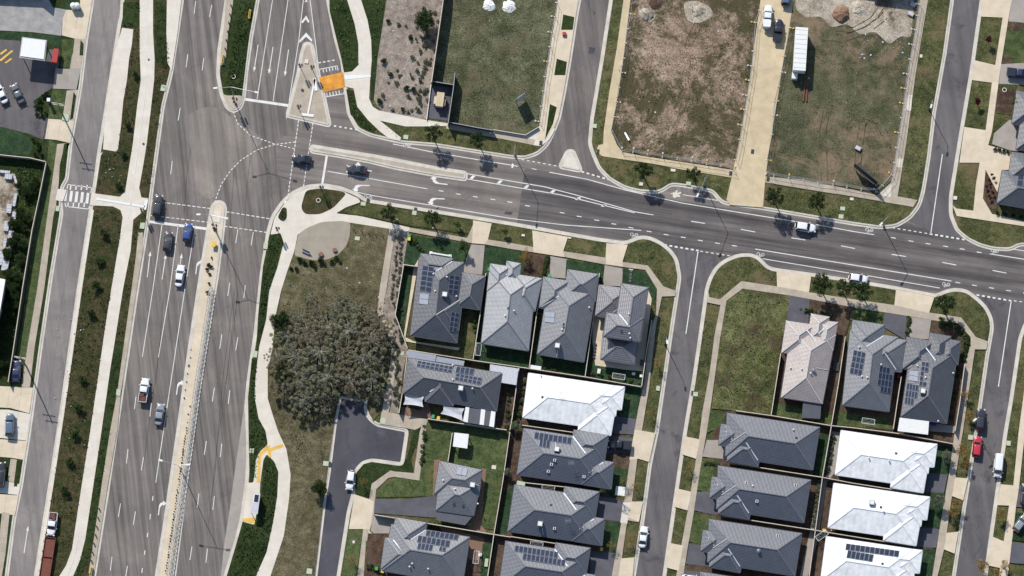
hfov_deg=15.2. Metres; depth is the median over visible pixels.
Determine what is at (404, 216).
verge
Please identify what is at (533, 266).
garden ground
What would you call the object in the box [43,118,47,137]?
slot drain
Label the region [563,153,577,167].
traffic island
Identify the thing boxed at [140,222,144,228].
pit lid
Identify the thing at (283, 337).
gum tree
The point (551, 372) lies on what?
fence
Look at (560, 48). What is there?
footpath
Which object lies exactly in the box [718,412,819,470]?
house
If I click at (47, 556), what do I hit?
plant trailer
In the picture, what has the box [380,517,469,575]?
house
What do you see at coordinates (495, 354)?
garden lawn
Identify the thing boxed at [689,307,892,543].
garden lawn
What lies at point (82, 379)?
shrub
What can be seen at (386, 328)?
gum tree
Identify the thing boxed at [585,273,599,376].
fence
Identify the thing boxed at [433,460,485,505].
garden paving
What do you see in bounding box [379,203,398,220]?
street tree
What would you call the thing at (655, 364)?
sparse tree
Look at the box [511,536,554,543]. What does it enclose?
fence
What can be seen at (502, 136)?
footpath
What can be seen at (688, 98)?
ground cover
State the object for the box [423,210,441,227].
street tree
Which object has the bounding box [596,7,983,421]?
dry weeds
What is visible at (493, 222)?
kerb
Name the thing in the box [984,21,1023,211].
garden bed
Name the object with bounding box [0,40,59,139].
car park
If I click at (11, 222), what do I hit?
dense tree
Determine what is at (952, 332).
garden bed
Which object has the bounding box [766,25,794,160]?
temporary fence
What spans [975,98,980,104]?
purple tree
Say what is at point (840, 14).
rubble heap
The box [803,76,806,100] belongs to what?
steel beam
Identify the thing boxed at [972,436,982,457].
parked car
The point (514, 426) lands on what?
garden tree
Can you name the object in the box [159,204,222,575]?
traffic island
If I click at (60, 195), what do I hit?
crossing ramp
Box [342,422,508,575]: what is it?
garden lawn
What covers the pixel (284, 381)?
gum tree
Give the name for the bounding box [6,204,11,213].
timber bundle
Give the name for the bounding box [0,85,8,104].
parked car
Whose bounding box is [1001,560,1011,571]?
autumn tree
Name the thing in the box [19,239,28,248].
dense tree
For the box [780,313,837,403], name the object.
house
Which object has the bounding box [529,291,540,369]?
fence
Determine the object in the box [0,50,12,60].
parking line
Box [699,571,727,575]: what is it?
house
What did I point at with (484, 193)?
road
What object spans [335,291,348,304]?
gum tree
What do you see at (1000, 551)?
footpath
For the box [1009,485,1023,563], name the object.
driveway
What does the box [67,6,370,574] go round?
tactile paving
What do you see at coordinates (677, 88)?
ground cover
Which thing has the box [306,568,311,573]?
pit lid
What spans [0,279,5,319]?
warehouse
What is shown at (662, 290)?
footpath
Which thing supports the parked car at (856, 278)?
on the road at (970, 260)
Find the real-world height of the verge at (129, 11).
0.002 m
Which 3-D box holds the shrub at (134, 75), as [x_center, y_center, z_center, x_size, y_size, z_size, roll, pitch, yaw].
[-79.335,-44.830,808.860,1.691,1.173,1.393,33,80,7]
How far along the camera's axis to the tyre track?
808.74 m
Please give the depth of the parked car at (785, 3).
811.14 m
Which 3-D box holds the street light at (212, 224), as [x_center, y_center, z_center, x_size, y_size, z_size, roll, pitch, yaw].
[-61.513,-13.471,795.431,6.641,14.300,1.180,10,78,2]
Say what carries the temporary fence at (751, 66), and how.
on the vacant lot at (667, 25)
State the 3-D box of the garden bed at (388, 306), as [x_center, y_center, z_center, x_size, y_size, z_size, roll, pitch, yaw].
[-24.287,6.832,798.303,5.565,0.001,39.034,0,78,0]
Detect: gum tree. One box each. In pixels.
[264,345,287,369]
[269,321,302,351]
[269,363,300,397]
[278,340,315,376]
[281,391,295,403]
[284,357,323,398]
[286,314,299,329]
[286,382,323,418]
[287,313,329,355]
[288,305,311,328]
[295,330,344,375]
[302,290,315,303]
[303,354,348,396]
[304,298,327,319]
[309,309,347,348]
[311,396,334,418]
[313,387,338,410]
[322,336,359,374]
[323,292,345,313]
[327,309,373,351]
[329,358,369,397]
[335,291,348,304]
[341,294,367,320]
[342,337,383,376]
[349,318,390,357]
[350,385,368,405]
[354,361,387,397]
[359,303,381,326]
[369,389,386,406]
[371,316,394,340]
[378,335,393,350]
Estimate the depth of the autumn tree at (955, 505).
787.92 m
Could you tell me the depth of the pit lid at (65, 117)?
807.31 m
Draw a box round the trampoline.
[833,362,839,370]
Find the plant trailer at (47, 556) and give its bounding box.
[39,535,55,575]
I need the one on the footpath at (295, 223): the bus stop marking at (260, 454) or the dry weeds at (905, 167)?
the bus stop marking at (260, 454)
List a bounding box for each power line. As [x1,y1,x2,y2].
[15,105,51,349]
[26,107,62,352]
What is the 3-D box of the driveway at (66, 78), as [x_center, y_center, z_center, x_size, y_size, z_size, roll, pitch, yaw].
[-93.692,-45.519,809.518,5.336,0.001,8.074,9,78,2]
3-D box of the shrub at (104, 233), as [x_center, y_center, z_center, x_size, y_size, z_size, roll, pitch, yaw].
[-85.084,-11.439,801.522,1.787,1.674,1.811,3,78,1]
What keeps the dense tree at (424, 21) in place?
on the garden bed at (397, 47)
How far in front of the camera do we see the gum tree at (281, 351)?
793.45 m
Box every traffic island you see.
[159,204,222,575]
[213,211,220,222]
[220,0,242,108]
[290,45,326,122]
[313,148,463,176]
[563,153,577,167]
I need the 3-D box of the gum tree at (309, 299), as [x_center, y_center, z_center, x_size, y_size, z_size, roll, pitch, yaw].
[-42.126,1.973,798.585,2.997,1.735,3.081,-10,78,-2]
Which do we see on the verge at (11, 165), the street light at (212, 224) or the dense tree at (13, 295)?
the dense tree at (13, 295)
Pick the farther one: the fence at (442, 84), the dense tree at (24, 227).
the fence at (442, 84)
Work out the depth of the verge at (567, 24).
809.67 m
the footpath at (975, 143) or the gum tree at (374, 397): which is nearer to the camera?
the gum tree at (374, 397)
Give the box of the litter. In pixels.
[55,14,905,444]
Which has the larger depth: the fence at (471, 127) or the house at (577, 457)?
the fence at (471, 127)
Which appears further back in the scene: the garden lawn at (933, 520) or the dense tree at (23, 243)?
the dense tree at (23, 243)
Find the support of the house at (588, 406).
on the verge at (661, 256)
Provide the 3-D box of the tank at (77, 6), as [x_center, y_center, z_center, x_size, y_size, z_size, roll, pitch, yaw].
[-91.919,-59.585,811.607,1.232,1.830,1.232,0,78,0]
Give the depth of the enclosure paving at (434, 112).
807.91 m
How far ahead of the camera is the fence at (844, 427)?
792.52 m
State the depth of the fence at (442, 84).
807.64 m
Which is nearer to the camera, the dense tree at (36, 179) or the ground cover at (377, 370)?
the ground cover at (377, 370)
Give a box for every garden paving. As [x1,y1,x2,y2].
[404,261,651,370]
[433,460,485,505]
[800,424,954,575]
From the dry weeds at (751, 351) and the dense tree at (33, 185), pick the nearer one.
the dry weeds at (751, 351)
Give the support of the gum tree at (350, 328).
on the verge at (661, 256)
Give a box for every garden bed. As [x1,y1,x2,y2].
[374,0,442,118]
[382,230,408,412]
[905,320,969,362]
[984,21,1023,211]
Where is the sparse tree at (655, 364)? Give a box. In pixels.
[653,358,661,365]
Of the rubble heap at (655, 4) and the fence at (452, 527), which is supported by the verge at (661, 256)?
the fence at (452, 527)
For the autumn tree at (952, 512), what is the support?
on the verge at (969, 310)
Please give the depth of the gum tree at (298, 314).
796.67 m
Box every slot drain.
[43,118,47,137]
[51,68,54,87]
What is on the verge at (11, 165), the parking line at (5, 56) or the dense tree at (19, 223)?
the dense tree at (19, 223)
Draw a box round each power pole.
[14,356,26,367]
[51,102,63,116]
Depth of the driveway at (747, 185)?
807.67 m
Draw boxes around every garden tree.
[503,467,512,475]
[511,420,520,430]
[931,494,944,506]
[941,449,951,462]
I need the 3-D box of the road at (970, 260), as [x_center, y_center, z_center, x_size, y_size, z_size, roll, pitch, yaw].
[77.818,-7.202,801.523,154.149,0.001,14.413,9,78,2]
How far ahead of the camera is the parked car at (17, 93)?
807.26 m
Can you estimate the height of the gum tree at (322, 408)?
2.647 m
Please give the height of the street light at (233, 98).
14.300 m
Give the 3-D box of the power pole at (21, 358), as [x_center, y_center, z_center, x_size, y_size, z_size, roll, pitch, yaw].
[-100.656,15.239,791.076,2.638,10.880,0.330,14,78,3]
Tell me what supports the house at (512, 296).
on the verge at (661, 256)
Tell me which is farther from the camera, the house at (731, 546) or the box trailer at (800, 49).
the box trailer at (800, 49)
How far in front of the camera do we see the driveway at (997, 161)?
805.32 m
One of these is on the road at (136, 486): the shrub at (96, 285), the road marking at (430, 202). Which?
the road marking at (430, 202)
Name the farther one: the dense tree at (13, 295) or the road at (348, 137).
the road at (348, 137)
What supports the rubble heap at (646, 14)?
on the soil heap ground at (897, 21)
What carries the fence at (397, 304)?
on the verge at (661, 256)
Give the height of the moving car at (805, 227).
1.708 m
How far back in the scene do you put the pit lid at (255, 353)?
796.76 m
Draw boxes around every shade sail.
[403,395,423,408]
[440,404,464,420]
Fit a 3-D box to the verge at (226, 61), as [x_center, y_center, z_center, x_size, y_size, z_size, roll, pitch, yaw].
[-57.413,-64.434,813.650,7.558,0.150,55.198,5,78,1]
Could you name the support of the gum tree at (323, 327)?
on the verge at (661, 256)
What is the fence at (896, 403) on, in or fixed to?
on the verge at (969, 310)
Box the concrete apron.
[103,0,180,150]
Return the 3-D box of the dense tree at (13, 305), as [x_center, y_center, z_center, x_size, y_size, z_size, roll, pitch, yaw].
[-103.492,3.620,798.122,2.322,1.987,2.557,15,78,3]
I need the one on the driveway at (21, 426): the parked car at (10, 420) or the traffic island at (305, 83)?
the parked car at (10, 420)
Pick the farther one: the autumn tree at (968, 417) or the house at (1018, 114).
the house at (1018, 114)
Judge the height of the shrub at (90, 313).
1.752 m
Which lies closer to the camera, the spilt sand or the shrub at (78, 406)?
the shrub at (78, 406)
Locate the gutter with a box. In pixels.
[6,0,1023,575]
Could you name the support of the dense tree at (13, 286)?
on the verge at (11, 165)
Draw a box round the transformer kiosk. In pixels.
[433,92,445,107]
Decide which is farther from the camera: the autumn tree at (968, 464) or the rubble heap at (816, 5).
the rubble heap at (816, 5)
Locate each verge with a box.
[0,0,79,575]
[12,38,74,387]
[14,40,83,485]
[39,0,169,575]
[76,2,165,575]
[220,0,255,95]
[227,234,420,575]
[249,187,676,575]
[278,189,472,233]
[329,0,384,131]
[342,204,470,232]
[347,0,557,154]
[545,14,573,138]
[592,0,949,224]
[666,257,989,575]
[953,1,1023,246]
[988,335,1023,575]
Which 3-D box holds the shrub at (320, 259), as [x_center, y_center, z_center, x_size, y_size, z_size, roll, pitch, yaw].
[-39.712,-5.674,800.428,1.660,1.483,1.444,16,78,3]
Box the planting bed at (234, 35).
[223,0,253,94]
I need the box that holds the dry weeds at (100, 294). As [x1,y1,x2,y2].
[54,4,138,574]
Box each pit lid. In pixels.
[62,114,68,120]
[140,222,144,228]
[252,351,257,357]
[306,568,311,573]
[380,418,385,423]
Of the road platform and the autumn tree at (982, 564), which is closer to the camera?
the autumn tree at (982, 564)
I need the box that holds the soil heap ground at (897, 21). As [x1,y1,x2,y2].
[639,0,913,42]
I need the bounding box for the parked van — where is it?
[992,453,1003,477]
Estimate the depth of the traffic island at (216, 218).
802.98 m
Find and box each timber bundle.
[0,170,9,173]
[0,251,3,264]
[1,247,11,270]
[2,238,6,248]
[3,221,8,230]
[4,173,12,179]
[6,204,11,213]
[12,194,17,206]
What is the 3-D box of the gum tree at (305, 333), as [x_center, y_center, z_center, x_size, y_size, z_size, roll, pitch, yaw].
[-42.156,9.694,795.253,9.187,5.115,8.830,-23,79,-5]
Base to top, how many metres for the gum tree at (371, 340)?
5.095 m
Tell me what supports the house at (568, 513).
on the verge at (661, 256)
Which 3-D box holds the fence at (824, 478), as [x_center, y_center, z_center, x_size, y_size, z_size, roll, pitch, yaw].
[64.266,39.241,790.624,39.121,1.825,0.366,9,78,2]
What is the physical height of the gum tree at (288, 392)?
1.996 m
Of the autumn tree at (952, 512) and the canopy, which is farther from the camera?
the canopy
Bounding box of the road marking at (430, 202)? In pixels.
[24,0,1023,573]
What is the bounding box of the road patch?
[340,47,813,429]
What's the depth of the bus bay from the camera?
790.82 m
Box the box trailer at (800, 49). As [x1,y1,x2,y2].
[792,27,807,73]
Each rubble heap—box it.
[483,0,494,10]
[502,0,515,12]
[640,6,653,20]
[649,0,663,9]
[692,4,705,16]
[806,0,824,10]
[832,6,848,22]
[852,0,868,15]
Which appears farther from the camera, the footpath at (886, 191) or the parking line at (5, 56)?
the parking line at (5, 56)
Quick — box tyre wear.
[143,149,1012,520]
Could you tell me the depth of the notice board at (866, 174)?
802.51 m
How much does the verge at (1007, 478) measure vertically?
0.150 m
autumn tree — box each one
[519,252,530,262]
[946,507,958,517]
[951,499,961,509]
[956,443,967,456]
[960,390,969,398]
[961,459,971,468]
[964,411,972,420]
[976,559,988,573]
[992,568,1001,575]
[996,509,1006,520]
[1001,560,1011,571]
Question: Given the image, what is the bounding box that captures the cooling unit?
[791,72,797,79]
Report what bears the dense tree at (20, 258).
on the verge at (11, 165)
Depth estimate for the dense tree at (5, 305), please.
797.66 m
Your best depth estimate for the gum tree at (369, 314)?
796.53 m
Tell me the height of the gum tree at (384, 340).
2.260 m
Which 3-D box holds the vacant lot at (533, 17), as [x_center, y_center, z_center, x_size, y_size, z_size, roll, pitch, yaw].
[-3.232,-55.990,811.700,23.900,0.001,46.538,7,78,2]
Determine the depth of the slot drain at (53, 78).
809.14 m
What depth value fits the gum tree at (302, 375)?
792.03 m
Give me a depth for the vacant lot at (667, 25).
809.04 m
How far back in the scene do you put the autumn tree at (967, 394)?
793.19 m
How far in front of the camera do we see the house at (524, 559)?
784.53 m
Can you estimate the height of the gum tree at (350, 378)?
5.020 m
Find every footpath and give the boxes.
[0,38,84,575]
[60,0,154,575]
[243,187,409,575]
[344,0,554,145]
[357,229,427,575]
[408,226,675,575]
[446,124,534,144]
[537,0,577,140]
[597,0,732,177]
[676,281,987,575]
[765,0,927,206]
[879,94,911,196]
[953,0,1023,225]
[988,396,1023,575]
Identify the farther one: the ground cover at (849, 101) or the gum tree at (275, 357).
the ground cover at (849, 101)
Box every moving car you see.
[152,194,163,216]
[154,403,164,425]
[163,231,173,251]
[174,264,185,286]
[182,223,192,241]
[292,154,311,164]
[346,164,367,174]
[794,221,816,232]
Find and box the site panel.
[857,163,878,187]
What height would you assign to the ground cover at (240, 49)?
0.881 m
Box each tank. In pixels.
[70,2,74,9]
[75,2,79,9]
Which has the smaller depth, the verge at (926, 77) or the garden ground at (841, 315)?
the garden ground at (841, 315)
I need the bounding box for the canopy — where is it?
[19,37,46,62]
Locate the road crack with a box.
[213,3,984,558]
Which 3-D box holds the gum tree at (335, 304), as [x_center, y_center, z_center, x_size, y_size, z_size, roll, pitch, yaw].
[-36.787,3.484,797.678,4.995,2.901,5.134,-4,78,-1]
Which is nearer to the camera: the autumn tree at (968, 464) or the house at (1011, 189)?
the autumn tree at (968, 464)
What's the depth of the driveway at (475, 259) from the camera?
800.47 m
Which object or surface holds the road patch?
on the road at (136, 486)
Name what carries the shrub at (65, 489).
on the verge at (76, 391)
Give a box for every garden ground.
[363,252,632,575]
[687,299,964,575]
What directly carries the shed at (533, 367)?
on the verge at (661, 256)
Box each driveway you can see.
[0,0,91,514]
[0,410,29,494]
[52,55,80,89]
[349,495,373,532]
[371,244,622,532]
[374,496,436,517]
[472,220,654,575]
[589,416,635,575]
[620,502,630,523]
[666,271,967,569]
[683,473,947,575]
[702,440,726,458]
[726,0,793,206]
[787,296,906,338]
[908,317,930,338]
[986,145,1010,190]
[992,0,1023,150]
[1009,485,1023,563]
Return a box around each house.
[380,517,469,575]
[402,350,501,427]
[410,251,485,343]
[434,460,482,526]
[481,260,542,350]
[500,541,595,575]
[507,484,604,545]
[516,428,613,489]
[522,373,624,435]
[537,269,598,362]
[595,283,648,364]
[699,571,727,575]
[700,518,801,575]
[709,465,810,522]
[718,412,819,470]
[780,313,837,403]
[821,536,922,575]
[827,483,929,545]
[835,430,937,492]
[842,320,906,411]
[897,332,960,435]
[996,152,1023,208]
[1011,90,1023,150]
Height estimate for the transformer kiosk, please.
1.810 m
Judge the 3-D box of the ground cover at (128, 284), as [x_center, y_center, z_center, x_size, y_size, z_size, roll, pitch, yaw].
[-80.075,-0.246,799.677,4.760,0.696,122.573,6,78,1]
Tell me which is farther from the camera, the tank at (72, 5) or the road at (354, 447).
the tank at (72, 5)
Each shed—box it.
[453,433,468,449]
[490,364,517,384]
[516,481,524,485]
[530,365,540,369]
[801,402,820,419]
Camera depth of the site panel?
804.60 m
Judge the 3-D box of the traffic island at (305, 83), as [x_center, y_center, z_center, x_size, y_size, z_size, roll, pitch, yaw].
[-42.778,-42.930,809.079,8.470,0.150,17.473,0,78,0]
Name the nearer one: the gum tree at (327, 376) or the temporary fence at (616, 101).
the gum tree at (327, 376)
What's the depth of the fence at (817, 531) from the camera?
787.97 m
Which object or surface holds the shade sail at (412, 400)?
on the verge at (661, 256)
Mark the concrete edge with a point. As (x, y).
(65, 395)
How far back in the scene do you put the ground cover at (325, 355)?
796.15 m
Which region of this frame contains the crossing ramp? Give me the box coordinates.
[56,189,95,205]
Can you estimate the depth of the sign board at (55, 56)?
808.33 m
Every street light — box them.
[196,213,227,229]
[213,87,258,104]
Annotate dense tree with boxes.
[0,359,8,366]
[1,249,10,256]
[1,268,12,277]
[2,301,8,310]
[3,253,10,260]
[5,279,10,287]
[6,237,16,246]
[6,282,18,292]
[6,310,14,320]
[7,217,17,226]
[8,291,18,301]
[8,301,19,310]
[11,231,19,242]
[11,271,22,281]
[13,218,20,227]
[14,181,22,187]
[14,253,26,263]
[15,209,24,218]
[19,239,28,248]
[20,224,26,231]
[21,187,32,196]
[22,212,31,221]
[28,181,37,189]
[32,176,39,182]
[269,310,289,331]
[272,361,291,383]
[310,479,327,496]
[414,10,434,30]
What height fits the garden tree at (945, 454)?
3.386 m
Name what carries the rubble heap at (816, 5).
on the soil heap ground at (897, 21)
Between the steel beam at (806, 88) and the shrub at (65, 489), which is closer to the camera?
the shrub at (65, 489)
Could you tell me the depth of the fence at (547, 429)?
792.44 m
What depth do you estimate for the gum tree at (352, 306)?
796.68 m
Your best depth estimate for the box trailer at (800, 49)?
807.03 m
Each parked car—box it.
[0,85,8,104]
[0,461,6,487]
[4,413,15,436]
[10,83,25,104]
[11,360,21,381]
[345,469,355,490]
[638,526,648,547]
[781,0,789,6]
[848,273,868,282]
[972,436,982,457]
[975,408,985,430]
[1012,513,1023,532]
[1020,483,1023,505]
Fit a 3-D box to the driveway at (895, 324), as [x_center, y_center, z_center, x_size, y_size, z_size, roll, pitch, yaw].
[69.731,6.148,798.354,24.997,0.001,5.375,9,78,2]
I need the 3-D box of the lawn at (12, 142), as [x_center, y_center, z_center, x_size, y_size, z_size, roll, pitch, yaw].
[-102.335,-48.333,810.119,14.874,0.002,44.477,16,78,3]
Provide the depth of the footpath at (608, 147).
806.46 m
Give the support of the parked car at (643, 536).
on the road at (995, 402)
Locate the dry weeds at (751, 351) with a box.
[716,291,788,411]
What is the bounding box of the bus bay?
[221,403,245,575]
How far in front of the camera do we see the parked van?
790.55 m
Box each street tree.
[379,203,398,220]
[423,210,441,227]
[424,124,442,141]
[458,239,467,252]
[469,131,486,148]
[633,162,653,180]
[685,166,700,183]
[765,187,783,205]
[808,191,824,208]
[812,272,833,296]
[836,278,854,296]
[852,281,873,301]
[932,295,956,315]
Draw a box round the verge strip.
[89,233,142,572]
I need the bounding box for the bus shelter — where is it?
[251,493,260,514]
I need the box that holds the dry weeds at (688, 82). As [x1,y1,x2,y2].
[622,3,753,156]
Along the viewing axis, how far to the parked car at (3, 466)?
790.33 m
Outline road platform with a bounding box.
[319,72,344,92]
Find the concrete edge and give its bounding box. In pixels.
[36,153,101,575]
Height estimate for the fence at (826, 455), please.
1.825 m
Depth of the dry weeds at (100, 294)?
799.28 m
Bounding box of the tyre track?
[680,4,894,180]
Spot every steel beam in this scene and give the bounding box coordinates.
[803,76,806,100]
[806,76,807,100]
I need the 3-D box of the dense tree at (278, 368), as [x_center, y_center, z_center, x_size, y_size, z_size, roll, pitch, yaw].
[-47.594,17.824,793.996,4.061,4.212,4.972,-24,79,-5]
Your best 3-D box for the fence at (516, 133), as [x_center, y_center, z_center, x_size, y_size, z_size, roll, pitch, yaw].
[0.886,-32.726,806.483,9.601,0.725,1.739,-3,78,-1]
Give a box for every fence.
[0,154,46,162]
[8,163,46,383]
[167,287,212,575]
[374,514,510,537]
[395,264,407,349]
[399,351,407,413]
[409,350,640,387]
[428,418,506,430]
[431,0,443,83]
[432,81,454,87]
[448,73,455,126]
[449,122,493,131]
[473,273,485,359]
[487,432,509,575]
[493,127,538,135]
[510,369,518,428]
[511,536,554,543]
[522,425,572,433]
[525,482,563,487]
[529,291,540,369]
[535,2,557,121]
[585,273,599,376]
[610,8,634,131]
[610,131,735,170]
[641,320,651,387]
[722,515,910,546]
[730,462,917,494]
[734,9,760,160]
[735,410,952,444]
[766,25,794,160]
[766,171,876,192]
[771,353,780,414]
[809,336,845,575]
[873,1,920,192]
[893,376,901,429]
[954,364,964,432]
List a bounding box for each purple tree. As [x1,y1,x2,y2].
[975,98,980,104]
[985,36,991,42]
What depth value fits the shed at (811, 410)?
792.38 m
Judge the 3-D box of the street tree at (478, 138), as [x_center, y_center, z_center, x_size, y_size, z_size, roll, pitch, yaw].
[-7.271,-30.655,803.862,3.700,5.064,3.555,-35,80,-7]
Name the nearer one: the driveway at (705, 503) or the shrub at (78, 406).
the driveway at (705, 503)
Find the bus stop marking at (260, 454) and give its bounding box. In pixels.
[242,444,283,523]
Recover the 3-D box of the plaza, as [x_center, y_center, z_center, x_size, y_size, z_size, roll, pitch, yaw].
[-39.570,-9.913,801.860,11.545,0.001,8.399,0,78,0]
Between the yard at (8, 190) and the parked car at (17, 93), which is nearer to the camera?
the yard at (8, 190)
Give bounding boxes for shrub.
[60,486,68,493]
[66,457,73,465]
[71,430,78,437]
[74,404,83,412]
[79,375,87,383]
[86,309,95,316]
[92,280,100,288]
[95,258,104,266]
[100,229,107,236]
[116,182,122,188]
[124,123,130,128]
[132,71,138,77]
[309,259,314,265]
[317,256,323,263]
[937,317,945,325]
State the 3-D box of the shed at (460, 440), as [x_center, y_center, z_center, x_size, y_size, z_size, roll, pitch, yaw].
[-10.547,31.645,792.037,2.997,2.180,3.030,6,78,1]
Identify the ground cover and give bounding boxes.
[0,166,39,370]
[78,5,168,575]
[227,1,251,92]
[274,272,387,468]
[331,0,384,127]
[342,348,389,403]
[359,129,896,286]
[446,1,553,125]
[613,34,751,161]
[617,4,750,161]
[715,291,787,411]
[773,42,909,182]
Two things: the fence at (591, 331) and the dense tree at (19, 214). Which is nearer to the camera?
the fence at (591, 331)
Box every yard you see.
[0,0,65,35]
[0,173,18,265]
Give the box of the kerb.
[5,0,1023,575]
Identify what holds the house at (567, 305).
on the verge at (661, 256)
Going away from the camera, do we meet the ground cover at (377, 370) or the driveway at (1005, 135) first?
the ground cover at (377, 370)
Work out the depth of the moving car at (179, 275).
799.26 m
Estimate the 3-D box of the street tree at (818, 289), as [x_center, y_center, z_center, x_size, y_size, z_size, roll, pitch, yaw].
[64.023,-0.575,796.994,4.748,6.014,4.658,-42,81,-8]
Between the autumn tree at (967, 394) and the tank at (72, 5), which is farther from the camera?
the tank at (72, 5)
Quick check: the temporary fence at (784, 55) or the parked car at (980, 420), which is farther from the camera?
the temporary fence at (784, 55)
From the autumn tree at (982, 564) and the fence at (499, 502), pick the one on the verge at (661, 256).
the fence at (499, 502)
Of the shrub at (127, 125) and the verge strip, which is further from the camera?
the shrub at (127, 125)
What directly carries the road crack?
on the road at (136, 486)
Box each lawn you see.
[0,0,79,155]
[268,223,391,575]
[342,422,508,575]
[396,235,656,385]
[480,388,639,575]
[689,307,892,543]
[813,434,952,575]
[995,22,1023,114]
[1012,512,1023,541]
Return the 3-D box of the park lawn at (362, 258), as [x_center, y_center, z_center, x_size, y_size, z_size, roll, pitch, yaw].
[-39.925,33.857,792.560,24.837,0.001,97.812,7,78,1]
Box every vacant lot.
[433,0,556,133]
[612,0,759,168]
[711,289,789,414]
[767,0,919,190]
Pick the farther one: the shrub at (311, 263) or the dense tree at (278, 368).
the shrub at (311, 263)
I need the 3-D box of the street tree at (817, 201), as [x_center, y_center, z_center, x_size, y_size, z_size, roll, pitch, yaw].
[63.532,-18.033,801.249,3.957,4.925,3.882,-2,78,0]
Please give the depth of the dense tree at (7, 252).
799.93 m
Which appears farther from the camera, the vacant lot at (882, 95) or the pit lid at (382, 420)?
the vacant lot at (882, 95)
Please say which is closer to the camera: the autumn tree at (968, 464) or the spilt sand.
the autumn tree at (968, 464)
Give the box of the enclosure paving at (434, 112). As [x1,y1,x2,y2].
[428,85,451,120]
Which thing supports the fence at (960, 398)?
on the verge at (969, 310)
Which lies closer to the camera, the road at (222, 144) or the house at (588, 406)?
the house at (588, 406)
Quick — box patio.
[401,403,485,560]
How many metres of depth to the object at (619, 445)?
791.60 m
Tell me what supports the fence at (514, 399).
on the verge at (661, 256)
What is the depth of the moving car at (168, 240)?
800.74 m
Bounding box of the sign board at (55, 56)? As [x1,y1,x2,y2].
[52,48,58,63]
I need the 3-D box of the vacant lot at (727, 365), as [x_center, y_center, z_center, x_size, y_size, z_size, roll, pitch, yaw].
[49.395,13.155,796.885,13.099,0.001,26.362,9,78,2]
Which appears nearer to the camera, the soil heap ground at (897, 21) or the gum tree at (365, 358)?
the gum tree at (365, 358)
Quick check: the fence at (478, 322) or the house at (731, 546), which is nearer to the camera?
the house at (731, 546)
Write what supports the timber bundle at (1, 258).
on the yard at (8, 190)
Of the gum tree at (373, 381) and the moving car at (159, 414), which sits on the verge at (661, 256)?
the gum tree at (373, 381)
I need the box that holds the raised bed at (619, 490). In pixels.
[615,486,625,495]
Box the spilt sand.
[671,190,680,197]
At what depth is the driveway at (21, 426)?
793.62 m
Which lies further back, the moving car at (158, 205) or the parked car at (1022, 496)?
the moving car at (158, 205)
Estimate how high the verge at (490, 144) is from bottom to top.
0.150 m
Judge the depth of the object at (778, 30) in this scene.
809.79 m
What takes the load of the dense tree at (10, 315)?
on the verge at (11, 165)
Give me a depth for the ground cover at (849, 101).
807.56 m
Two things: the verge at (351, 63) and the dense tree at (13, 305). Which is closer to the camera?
the dense tree at (13, 305)
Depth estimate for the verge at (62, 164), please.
806.05 m
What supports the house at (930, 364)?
on the verge at (969, 310)
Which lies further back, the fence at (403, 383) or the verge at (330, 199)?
the verge at (330, 199)
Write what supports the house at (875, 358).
on the verge at (969, 310)
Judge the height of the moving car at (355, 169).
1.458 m
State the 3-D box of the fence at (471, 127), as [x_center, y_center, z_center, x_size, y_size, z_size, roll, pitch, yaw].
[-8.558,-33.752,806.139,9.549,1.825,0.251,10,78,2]
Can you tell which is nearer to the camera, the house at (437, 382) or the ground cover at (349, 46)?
the house at (437, 382)
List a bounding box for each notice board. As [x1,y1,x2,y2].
[516,93,524,103]
[854,163,877,184]
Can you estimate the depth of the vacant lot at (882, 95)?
807.90 m
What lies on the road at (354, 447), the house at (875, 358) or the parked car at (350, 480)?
the parked car at (350, 480)
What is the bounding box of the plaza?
[295,221,349,259]
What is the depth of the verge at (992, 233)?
805.02 m
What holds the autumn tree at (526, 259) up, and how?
on the verge at (661, 256)
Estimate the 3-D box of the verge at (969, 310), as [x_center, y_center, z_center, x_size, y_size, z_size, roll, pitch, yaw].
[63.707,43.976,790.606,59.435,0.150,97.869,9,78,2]
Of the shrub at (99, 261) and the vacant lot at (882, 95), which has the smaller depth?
the shrub at (99, 261)
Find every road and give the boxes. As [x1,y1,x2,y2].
[9,0,120,575]
[96,0,920,575]
[187,107,261,198]
[275,126,1023,292]
[317,399,404,575]
[320,90,398,152]
[517,169,1023,301]
[534,0,608,177]
[636,0,1023,575]

